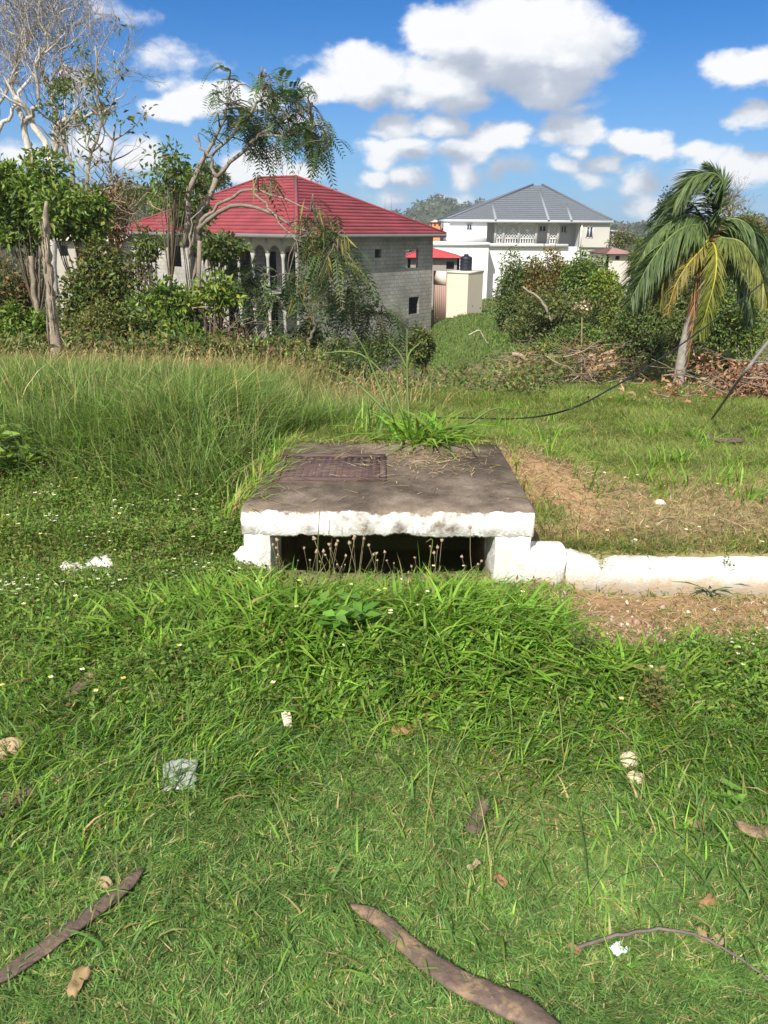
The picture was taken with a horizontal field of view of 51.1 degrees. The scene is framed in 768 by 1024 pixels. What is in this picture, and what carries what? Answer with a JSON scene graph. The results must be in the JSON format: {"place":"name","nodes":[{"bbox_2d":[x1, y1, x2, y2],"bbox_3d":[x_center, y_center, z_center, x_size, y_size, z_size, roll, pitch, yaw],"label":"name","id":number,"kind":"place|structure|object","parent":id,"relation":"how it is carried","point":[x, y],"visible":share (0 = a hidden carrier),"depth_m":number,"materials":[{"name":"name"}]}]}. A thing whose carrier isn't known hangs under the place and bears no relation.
{"place":"outdoors","nodes":[
{"label":"outdoors","id":0,"kind":"place"},
{"bbox_2d":[0,342,415,515],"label":"tall grass","id":1,"kind":"structure","parent":0,"point":[118,419],"depth_m":4.97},
{"bbox_2d":[0,334,488,447],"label":"seed grass","id":2,"kind":"structure","parent":0,"point":[260,366],"depth_m":7.98,"materials":[{"name":"green plant"}]},
{"bbox_2d":[0,199,767,1023],"bbox_3d":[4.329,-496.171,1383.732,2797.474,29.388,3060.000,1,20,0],"label":"ground","id":3,"kind":"structure","parent":0,"point":[406,547],"depth_m":4.24,"materials":[{"name":"soil"}]},
{"bbox_2d":[0,255,42,317],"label":"shrub","id":4,"kind":"object","parent":3,"relation":"on","point":[10,285],"visible":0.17,"depth_m":16.33,"materials":[{"name":"green plant"}]},
{"bbox_2d":[0,423,46,478],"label":"leafy weed","id":5,"kind":"object","parent":3,"relation":"on","point":[8,460],"visible":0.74,"depth_m":4.50,"materials":[{"name":"green plant"}]},
{"bbox_2d":[0,296,48,353],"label":"shrub","id":6,"kind":"object","parent":3,"relation":"on","point":[16,320],"visible":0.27,"depth_m":12.61,"materials":[{"name":"green plant"}]},
{"bbox_2d":[0,142,76,314],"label":"broadleaf tree","id":7,"kind":"object","parent":3,"relation":"on","point":[16,228],"visible":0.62,"depth_m":14.76,"materials":[{"name":"green plant"}]},
{"bbox_2d":[39,201,62,359],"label":"dead tree","id":8,"kind":"object","parent":3,"relation":"on","point":[52,324],"visible":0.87,"depth_m":10.20,"materials":[{"name":"wood"}]},
{"bbox_2d":[5,38,98,258],"bbox_3d":[-6.037,-4.761,16.228,1.723,8.500,1.882,1,20,0],"label":"thin tree","id":9,"kind":"object","parent":3,"relation":"on","point":[64,94],"visible":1,"depth_m":15.39,"materials":[{"name":"grey plant"}]},
{"bbox_2d":[20,179,123,313],"bbox_3d":[-5.520,-3.611,14.655,1.678,4.600,1.401,-15,25,-37],"label":"broadleaf tree","id":10,"kind":"object","parent":3,"relation":"on","point":[76,216],"visible":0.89,"depth_m":13.93,"materials":[{"name":"green plant"}]},
{"bbox_2d":[0,868,144,982],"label":"seed pod","id":11,"kind":"object","parent":3,"relation":"on","point":[63,935],"visible":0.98,"depth_m":1.92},
{"bbox_2d":[0,0,165,324],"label":"bare tree","id":12,"kind":"object","parent":3,"relation":"on","point":[21,45],"visible":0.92,"depth_m":18.57,"materials":[{"name":"grey plant"}]},
{"bbox_2d":[0,554,175,577],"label":"kerb","id":13,"kind":"structure","parent":3,"relation":"on","point":[96,560],"depth_m":3.83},
{"bbox_2d":[57,235,132,332],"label":"house","id":14,"kind":"structure","parent":3,"relation":"on","point":[60,265],"depth_m":57.55,"materials":[{"name":"white paint"}]},
{"bbox_2d":[55,233,137,327],"bbox_3d":[-5.010,-3.189,14.336,1.541,3.384,1.356,17,25,39],"label":"shrub","id":15,"kind":"object","parent":3,"relation":"on","point":[100,276],"visible":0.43,"depth_m":13.84,"materials":[{"name":"green plant"}]},
{"bbox_2d":[58,295,134,355],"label":"shrub","id":16,"kind":"object","parent":3,"relation":"on","point":[103,321],"visible":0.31,"depth_m":12.12,"materials":[{"name":"green plant"}]},
{"bbox_2d":[62,0,141,268],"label":"thin tree","id":17,"kind":"object","parent":3,"relation":"on","point":[93,76],"visible":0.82,"depth_m":17.01,"materials":[{"name":"grey plant"}]},
{"bbox_2d":[38,109,170,288],"bbox_3d":[-5.458,-4.194,15.932,2.799,6.943,2.733,1,20,0],"label":"dead shrub","id":18,"kind":"object","parent":3,"relation":"on","point":[116,235],"visible":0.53,"depth_m":15.39,"materials":[{"name":"brown plant"}]},
{"bbox_2d":[64,103,157,254],"bbox_3d":[-5.688,-4.409,17.676,2.217,8.223,1.314,1,20,0],"label":"thin tree","id":19,"kind":"object","parent":3,"relation":"on","point":[131,118],"visible":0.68,"depth_m":16.51,"materials":[{"name":"green plant"}]},
{"bbox_2d":[101,239,159,310],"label":"slim tree","id":20,"kind":"object","parent":3,"relation":"on","point":[134,266],"visible":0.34,"depth_m":14.54,"materials":[{"name":"green plant"}]},
{"bbox_2d":[116,278,153,319],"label":"slim tree","id":21,"kind":"object","parent":3,"relation":"on","point":[134,298],"visible":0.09,"depth_m":13.70,"materials":[{"name":"green plant"}]},
{"bbox_2d":[96,295,178,350],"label":"shrub","id":22,"kind":"object","parent":3,"relation":"on","point":[144,324],"visible":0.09,"depth_m":12.48,"materials":[{"name":"green plant"}]},
{"bbox_2d":[119,182,172,220],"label":"background tree","id":23,"kind":"object","parent":3,"relation":"on","point":[130,193],"visible":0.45,"depth_m":64.23,"materials":[{"name":"green plant"}]},
{"bbox_2d":[124,224,175,304],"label":"slim tree","id":24,"kind":"object","parent":3,"relation":"on","point":[148,251],"visible":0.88,"depth_m":14.01,"materials":[{"name":"green plant"}]},
{"bbox_2d":[143,188,184,214],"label":"background tree","id":25,"kind":"object","parent":3,"relation":"on","point":[155,202],"visible":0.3,"depth_m":55.54,"materials":[{"name":"green plant"}]},
{"bbox_2d":[130,272,208,332],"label":"shrub","id":26,"kind":"object","parent":3,"relation":"on","point":[159,306],"visible":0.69,"depth_m":12.86,"materials":[{"name":"green plant"}]},
{"bbox_2d":[136,135,204,284],"bbox_3d":[-3.499,-3.823,13.489,0.963,4.538,0.846,9,21,23],"label":"sapling","id":27,"kind":"object","parent":3,"relation":"on","point":[171,177],"visible":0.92,"depth_m":12.96,"materials":[{"name":"green plant"}]},
{"bbox_2d":[153,313,218,354],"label":"shrub","id":28,"kind":"object","parent":3,"relation":"on","point":[191,327],"visible":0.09,"depth_m":12.31,"materials":[{"name":"green plant"}]},
{"bbox_2d":[166,169,217,289],"bbox_3d":[-4.070,-3.786,17.783,1.024,7.033,0.810,1,20,0],"label":"broadleaf tree","id":29,"kind":"object","parent":3,"relation":"on","point":[197,200],"visible":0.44,"depth_m":16.79,"materials":[{"name":"green plant"}]},
{"bbox_2d":[182,160,231,196],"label":"background tree","id":30,"kind":"object","parent":3,"relation":"on","point":[222,182],"visible":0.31,"depth_m":56.95,"materials":[{"name":"green plant"}]},
{"bbox_2d":[174,267,248,337],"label":"shrub","id":31,"kind":"object","parent":3,"relation":"on","point":[210,293],"visible":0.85,"depth_m":12.77,"materials":[{"name":"green plant"}]},
{"bbox_2d":[150,278,294,352],"bbox_3d":[-2.539,-2.455,13.652,2.703,2.903,2.935,1,20,0],"label":"dead shrub","id":32,"kind":"object","parent":3,"relation":"on","point":[227,329],"visible":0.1,"depth_m":12.98,"materials":[{"name":"brown plant"}]},
{"bbox_2d":[191,227,254,326],"bbox_3d":[-2.766,-3.190,13.900,1.164,3.275,0.868,1,20,0],"label":"slim tree","id":33,"kind":"object","parent":3,"relation":"on","point":[215,251],"visible":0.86,"depth_m":13.47,"materials":[{"name":"green plant"}]},
{"bbox_2d":[182,62,352,325],"bbox_3d":[-1.651,-4.255,13.496,2.215,5.963,3.629,-18,27,-41],"label":"feathery tree","id":34,"kind":"object","parent":3,"relation":"on","point":[305,135],"visible":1,"depth_m":12.83,"materials":[{"name":"green plant"}]},
{"bbox_2d":[0,753,559,1023],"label":"edge grass","id":35,"kind":"structure","parent":3,"relation":"on","point":[147,884],"depth_m":2.00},
{"bbox_2d":[117,175,446,370],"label":"block house","id":36,"kind":"structure","parent":3,"relation":"on","point":[383,239],"depth_m":45.33,"materials":[{"name":"concrete"}]},
{"bbox_2d":[187,172,381,338],"bbox_3d":[-1.616,-3.255,12.406,3.179,3.748,2.534,1,20,0],"label":"feathery tree","id":37,"kind":"object","parent":3,"relation":"on","point":[328,250],"visible":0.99,"depth_m":12.16,"materials":[{"name":"green plant"}]},
{"bbox_2d":[269,676,348,730],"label":"grass clump","id":38,"kind":"object","parent":3,"relation":"on","point":[305,707],"visible":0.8,"depth_m":2.70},
{"bbox_2d":[287,319,331,361],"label":"bush","id":39,"kind":"object","parent":3,"relation":"on","point":[313,343],"visible":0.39,"depth_m":15.31,"materials":[{"name":"green plant"}]},
{"bbox_2d":[203,255,416,368],"bbox_3d":[-1.426,-2.852,14.388,4.071,3.349,2.842,1,20,0],"label":"bush","id":40,"kind":"object","parent":3,"relation":"on","point":[256,290],"visible":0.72,"depth_m":13.96,"materials":[{"name":"green plant"}]},
{"bbox_2d":[302,657,371,709],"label":"grass clump","id":41,"kind":"object","parent":3,"relation":"on","point":[333,688],"visible":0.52,"depth_m":2.78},
{"bbox_2d":[319,333,356,368],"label":"shrub","id":42,"kind":"object","parent":3,"relation":"on","point":[332,347],"visible":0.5,"depth_m":24.68,"materials":[{"name":"green plant"}]},
{"bbox_2d":[306,588,380,639],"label":"leafy weed","id":43,"kind":"object","parent":3,"relation":"on","point":[342,611],"visible":0.63,"depth_m":3.00,"materials":[{"name":"green plant"}]},
{"bbox_2d":[322,345,393,389],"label":"shrub","id":44,"kind":"object","parent":3,"relation":"on","point":[349,365],"visible":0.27,"depth_m":16.92,"materials":[{"name":"green plant"}]},
{"bbox_2d":[324,388,404,436],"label":"grass clump","id":45,"kind":"object","parent":3,"relation":"on","point":[369,422],"visible":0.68,"depth_m":5.99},
{"bbox_2d":[346,329,402,386],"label":"shrub","id":46,"kind":"object","parent":3,"relation":"on","point":[388,348],"visible":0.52,"depth_m":26.53,"materials":[{"name":"green plant"}]},
{"bbox_2d":[0,446,763,699],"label":"tiny flowers","id":47,"kind":"object","parent":3,"relation":"on","point":[123,677],"visible":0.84,"depth_m":3.47,"materials":[{"name":"white plant"}]},
{"bbox_2d":[0,599,767,1023],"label":"lawn grass","id":48,"kind":"structure","parent":3,"relation":"on","point":[200,989],"depth_m":2.04,"materials":[{"name":"plant"}]},
{"bbox_2d":[0,737,27,760],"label":"coconut husk","id":49,"kind":"object","parent":48,"relation":"on","point":[13,744],"visible":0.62,"depth_m":2.54,"materials":[{"name":"plant"}]},
{"bbox_2d":[0,786,35,817],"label":"seed pod","id":50,"kind":"object","parent":48,"relation":"on","point":[27,791],"visible":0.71,"depth_m":2.34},
{"bbox_2d":[62,965,91,999],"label":"dry leaf","id":51,"kind":"object","parent":48,"relation":"on","point":[72,987],"visible":1,"depth_m":1.80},
{"bbox_2d":[66,672,97,696],"bbox_3d":[-1.060,0.604,2.825,0.058,0.032,0.143,6,20,16],"label":"seed pod","id":52,"kind":"object","parent":48,"relation":"on","point":[79,683],"visible":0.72,"depth_m":2.82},
{"bbox_2d":[162,758,197,791],"bbox_3d":[-0.621,0.799,2.443,0.105,0.045,0.100,-2,20,-7],"label":"plastic scrap","id":53,"kind":"object","parent":48,"relation":"on","point":[182,765],"visible":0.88,"depth_m":2.45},
{"bbox_2d":[349,902,560,1023],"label":"seed pod","id":54,"kind":"object","parent":48,"relation":"on","point":[512,1006],"visible":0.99,"depth_m":1.79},
{"bbox_2d":[465,798,489,833],"bbox_3d":[0.275,0.881,2.334,0.048,0.021,0.150,8,21,19],"label":"seed pod","id":55,"kind":"object","parent":48,"relation":"on","point":[470,828],"visible":0.89,"depth_m":2.33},
{"bbox_2d":[618,751,638,769],"bbox_3d":[0.772,0.788,2.540,0.066,0.066,0.052,-11,23,-29],"label":"broken husk","id":56,"kind":"object","parent":48,"relation":"on","point":[628,754],"visible":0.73,"depth_m":2.52,"materials":[{"name":"plant"}]},
{"bbox_2d":[569,927,767,980],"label":"stick","id":57,"kind":"object","parent":48,"relation":"on","point":[596,941],"visible":1,"depth_m":1.91,"materials":[{"name":"wood"}]},
{"bbox_2d":[696,893,717,907],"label":"dry leaf","id":58,"kind":"object","parent":48,"relation":"on","point":[706,900],"visible":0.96,"depth_m":2.02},
{"bbox_2d":[734,819,767,839],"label":"seed pod","id":59,"kind":"object","parent":48,"relation":"on","point":[745,827],"visible":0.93,"depth_m":2.26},
{"bbox_2d":[0,541,767,999],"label":"rank grass","id":60,"kind":"structure","parent":3,"relation":"on","point":[472,603],"depth_m":2.73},
{"bbox_2d":[0,422,767,734],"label":"creeping weeds","id":61,"kind":"object","parent":3,"relation":"on","point":[229,541],"visible":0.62,"depth_m":3.60,"materials":[{"name":"green plant"}]},
{"bbox_2d":[0,297,767,396],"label":"undergrowth","id":62,"kind":"object","parent":3,"relation":"on","point":[161,338],"visible":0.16,"depth_m":13.27,"materials":[{"name":"green plant"}]},
{"bbox_2d":[0,178,767,314],"bbox_3d":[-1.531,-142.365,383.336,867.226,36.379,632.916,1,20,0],"label":"woods","id":63,"kind":"object","parent":3,"relation":"on","point":[637,227],"visible":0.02,"depth_m":433.14,"materials":[{"name":"green plant"}]},
{"bbox_2d":[233,443,567,584],"bbox_3d":[0.075,0.101,4.412,1.603,0.696,1.273,1,20,0],"label":"drain inlet","id":64,"kind":"object","parent":3,"relation":"on","point":[502,529],"visible":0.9,"depth_m":3.84,"materials":[{"name":"concrete"}]},
{"bbox_2d":[318,329,516,460],"bbox_3d":[0.229,-0.718,4.910,1.307,0.745,1.342,1,20,0],"label":"grass clump","id":65,"kind":"object","parent":3,"relation":"on","point":[431,434],"visible":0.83,"depth_m":5.01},
{"bbox_2d":[403,320,436,390],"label":"shrub","id":66,"kind":"object","parent":3,"relation":"on","point":[422,353],"visible":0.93,"depth_m":23.56,"materials":[{"name":"green plant"}]},
{"bbox_2d":[406,248,460,307],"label":"house","id":67,"kind":"structure","parent":3,"relation":"on","point":[445,260],"depth_m":61.28,"materials":[{"name":"white paint"}]},
{"bbox_2d":[433,271,446,320],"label":"ruined wall","id":68,"kind":"structure","parent":3,"relation":"on","point":[440,293],"depth_m":49.44,"materials":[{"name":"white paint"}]},
{"bbox_2d":[446,270,483,317],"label":"cream outbuilding","id":69,"kind":"structure","parent":3,"relation":"on","point":[464,291],"depth_m":45.89,"materials":[{"name":"white paint"}]},
{"bbox_2d":[460,254,471,270],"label":"water tank","id":70,"kind":"object","parent":69,"relation":"on","point":[465,262],"visible":1,"depth_m":45.75,"materials":[{"name":"paint"}]},
{"bbox_2d":[218,377,767,569],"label":"field grass","id":71,"kind":"structure","parent":3,"relation":"on","point":[580,393],"depth_m":6.59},
{"bbox_2d":[492,291,524,332],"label":"shrub","id":72,"kind":"object","parent":3,"relation":"on","point":[504,306],"visible":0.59,"depth_m":31.94,"materials":[{"name":"green plant"}]},
{"bbox_2d":[386,310,644,391],"bbox_3d":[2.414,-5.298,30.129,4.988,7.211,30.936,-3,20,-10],"label":"brush pile","id":73,"kind":"object","parent":3,"relation":"on","point":[529,355],"visible":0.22,"depth_m":16.12,"materials":[{"name":"brown plant"}]},
{"bbox_2d":[487,244,543,318],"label":"broadleaf tree","id":74,"kind":"object","parent":3,"relation":"on","point":[508,284],"visible":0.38,"depth_m":32.45,"materials":[{"name":"green plant"}]},
{"bbox_2d":[277,399,767,652],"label":"straw","id":75,"kind":"object","parent":3,"relation":"on","point":[673,518],"visible":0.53,"depth_m":4.39,"materials":[{"name":"brown plant"}]},
{"bbox_2d":[433,184,612,298],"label":"grey roof house","id":76,"kind":"structure","parent":3,"relation":"on","point":[546,215],"depth_m":82.24,"materials":[{"name":"white paint"}]},
{"bbox_2d":[518,243,566,331],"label":"broadleaf tree","id":77,"kind":"object","parent":3,"relation":"on","point":[550,275],"visible":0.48,"depth_m":31.36,"materials":[{"name":"green plant"}]},
{"bbox_2d":[499,283,602,342],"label":"shrub","id":78,"kind":"object","parent":3,"relation":"on","point":[548,314],"visible":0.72,"depth_m":27.90,"materials":[{"name":"green plant"}]},
{"bbox_2d":[531,341,571,379],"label":"shrub","id":79,"kind":"object","parent":3,"relation":"on","point":[547,351],"visible":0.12,"depth_m":17.65,"materials":[{"name":"green plant"}]},
{"bbox_2d":[523,321,613,366],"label":"shrub","id":80,"kind":"object","parent":3,"relation":"on","point":[591,333],"visible":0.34,"depth_m":21.45,"materials":[{"name":"green plant"}]},
{"bbox_2d":[486,333,669,388],"bbox_3d":[4.253,-2.763,16.907,4.177,2.112,2.686,1,20,0],"label":"brush pile","id":81,"kind":"object","parent":3,"relation":"on","point":[610,371],"visible":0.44,"depth_m":16.63,"materials":[{"name":"brown plant"}]},
{"bbox_2d":[573,299,591,382],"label":"flowering sapling","id":82,"kind":"object","parent":3,"relation":"on","point":[582,307],"visible":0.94,"depth_m":16.10,"materials":[{"name":"brown plant"}]},
{"bbox_2d":[557,245,616,328],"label":"broadleaf tree","id":83,"kind":"object","parent":3,"relation":"on","point":[576,274],"visible":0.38,"depth_m":30.60,"materials":[{"name":"green plant"}]},
{"bbox_2d":[568,620,607,666],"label":"leafy weed","id":84,"kind":"object","parent":3,"relation":"on","point":[581,640],"visible":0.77,"depth_m":2.90,"materials":[{"name":"green plant"}]},
{"bbox_2d":[539,638,649,707],"bbox_3d":[0.735,0.574,2.861,0.454,0.159,0.439,-18,26,-41],"label":"grass clump","id":85,"kind":"object","parent":3,"relation":"on","point":[608,680],"visible":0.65,"depth_m":2.86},
{"bbox_2d":[423,278,767,419],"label":"black wire","id":86,"kind":"object","parent":3,"relation":"on","point":[589,400],"visible":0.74,"depth_m":7.39,"materials":[{"name":"paint"}]},
{"bbox_2d":[586,266,619,337],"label":"broadleaf tree","id":87,"kind":"object","parent":3,"relation":"on","point":[598,282],"visible":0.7,"depth_m":25.85,"materials":[{"name":"green plant"}]},
{"bbox_2d":[587,248,631,295],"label":"house","id":88,"kind":"structure","parent":3,"relation":"on","point":[617,256],"depth_m":67.04,"materials":[{"name":"white paint"}]},
{"bbox_2d":[599,277,635,346],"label":"shrub","id":89,"kind":"object","parent":3,"relation":"on","point":[610,302],"visible":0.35,"depth_m":25.20,"materials":[{"name":"green plant"}]},
{"bbox_2d":[604,228,637,249],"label":"background tree","id":90,"kind":"object","parent":3,"relation":"on","point":[621,239],"visible":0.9,"depth_m":73.62,"materials":[{"name":"green plant"}]},
{"bbox_2d":[572,631,679,689],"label":"grass clump","id":91,"kind":"object","parent":3,"relation":"on","point":[622,653],"visible":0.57,"depth_m":2.94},
{"bbox_2d":[602,293,682,378],"bbox_3d":[6.323,-4.256,19.614,1.935,2.484,1.549,1,20,0],"label":"shrub","id":92,"kind":"object","parent":3,"relation":"on","point":[634,326],"visible":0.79,"depth_m":19.42,"materials":[{"name":"green plant"}]},
{"bbox_2d":[547,456,767,647],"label":"gravel","id":93,"kind":"structure","parent":3,"relation":"on","point":[765,610],"depth_m":3.56,"materials":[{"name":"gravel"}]},
{"bbox_2d":[633,663,683,717],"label":"leafy weed","id":94,"kind":"object","parent":3,"relation":"on","point":[654,688],"visible":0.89,"depth_m":2.73,"materials":[{"name":"green plant"}]},
{"bbox_2d":[587,370,734,403],"bbox_3d":[4.431,-1.810,12.532,2.018,0.886,4.142,16,25,38],"label":"brush pile","id":95,"kind":"object","parent":3,"relation":"on","point":[676,385],"visible":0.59,"depth_m":12.10,"materials":[{"name":"plant"}]},
{"bbox_2d":[565,548,767,596],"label":"kerb","id":96,"kind":"structure","parent":3,"relation":"on","point":[638,573],"depth_m":3.82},
{"bbox_2d":[646,185,696,298],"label":"dark tree","id":97,"kind":"object","parent":3,"relation":"on","point":[662,200],"visible":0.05,"depth_m":54.12,"materials":[{"name":"green plant"}]},
{"bbox_2d":[658,443,697,463],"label":"grass clump","id":98,"kind":"object","parent":3,"relation":"on","point":[676,456],"visible":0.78,"depth_m":6.04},
{"bbox_2d":[648,263,718,371],"bbox_3d":[8.305,-5.399,22.457,2.034,3.656,1.730,1,20,0],"label":"shrub","id":99,"kind":"object","parent":3,"relation":"on","point":[682,301],"visible":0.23,"depth_m":22.23,"materials":[{"name":"green plant"}]},
{"bbox_2d":[617,160,767,385],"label":"palm tree","id":100,"kind":"object","parent":3,"relation":"on","point":[688,239],"visible":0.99,"depth_m":14.33,"materials":[{"name":"green plant"}]},
{"bbox_2d":[675,348,742,380],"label":"shrub","id":101,"kind":"object","parent":3,"relation":"on","point":[733,355],"visible":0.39,"depth_m":17.68,"materials":[{"name":"green plant"}]},
{"bbox_2d":[651,336,767,400],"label":"brush pile","id":102,"kind":"object","parent":3,"relation":"on","point":[754,376],"visible":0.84,"depth_m":12.86,"materials":[{"name":"brown plant"}]},
{"bbox_2d":[672,554,749,597],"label":"weed","id":103,"kind":"object","parent":3,"relation":"on","point":[715,590],"visible":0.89,"depth_m":3.81,"materials":[{"name":"green plant"}]},
{"bbox_2d":[710,777,746,812],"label":"leafy weed","id":104,"kind":"object","parent":3,"relation":"on","point":[737,798],"visible":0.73,"depth_m":2.37,"materials":[{"name":"green plant"}]},
{"bbox_2d":[699,170,761,290],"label":"bare tree","id":105,"kind":"object","parent":3,"relation":"on","point":[728,208],"visible":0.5,"depth_m":42.70,"materials":[{"name":"grey plant"}]},
{"bbox_2d":[694,268,767,362],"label":"shrub","id":106,"kind":"object","parent":3,"relation":"on","point":[729,331],"visible":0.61,"depth_m":21.21,"materials":[{"name":"green plant"}]},
{"bbox_2d":[709,208,767,282],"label":"background tree","id":107,"kind":"object","parent":3,"relation":"on","point":[753,220],"visible":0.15,"depth_m":41.11,"materials":[{"name":"green plant"}]},
{"bbox_2d":[711,340,767,418],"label":"leaning pole","id":108,"kind":"object","parent":3,"relation":"on","point":[757,355],"visible":0.89,"depth_m":6.97,"materials":[{"name":"grey wood"}]},
{"bbox_2d":[0,0,767,225],"label":"sky","id":109,"kind":"structure","parent":0,"point":[600,104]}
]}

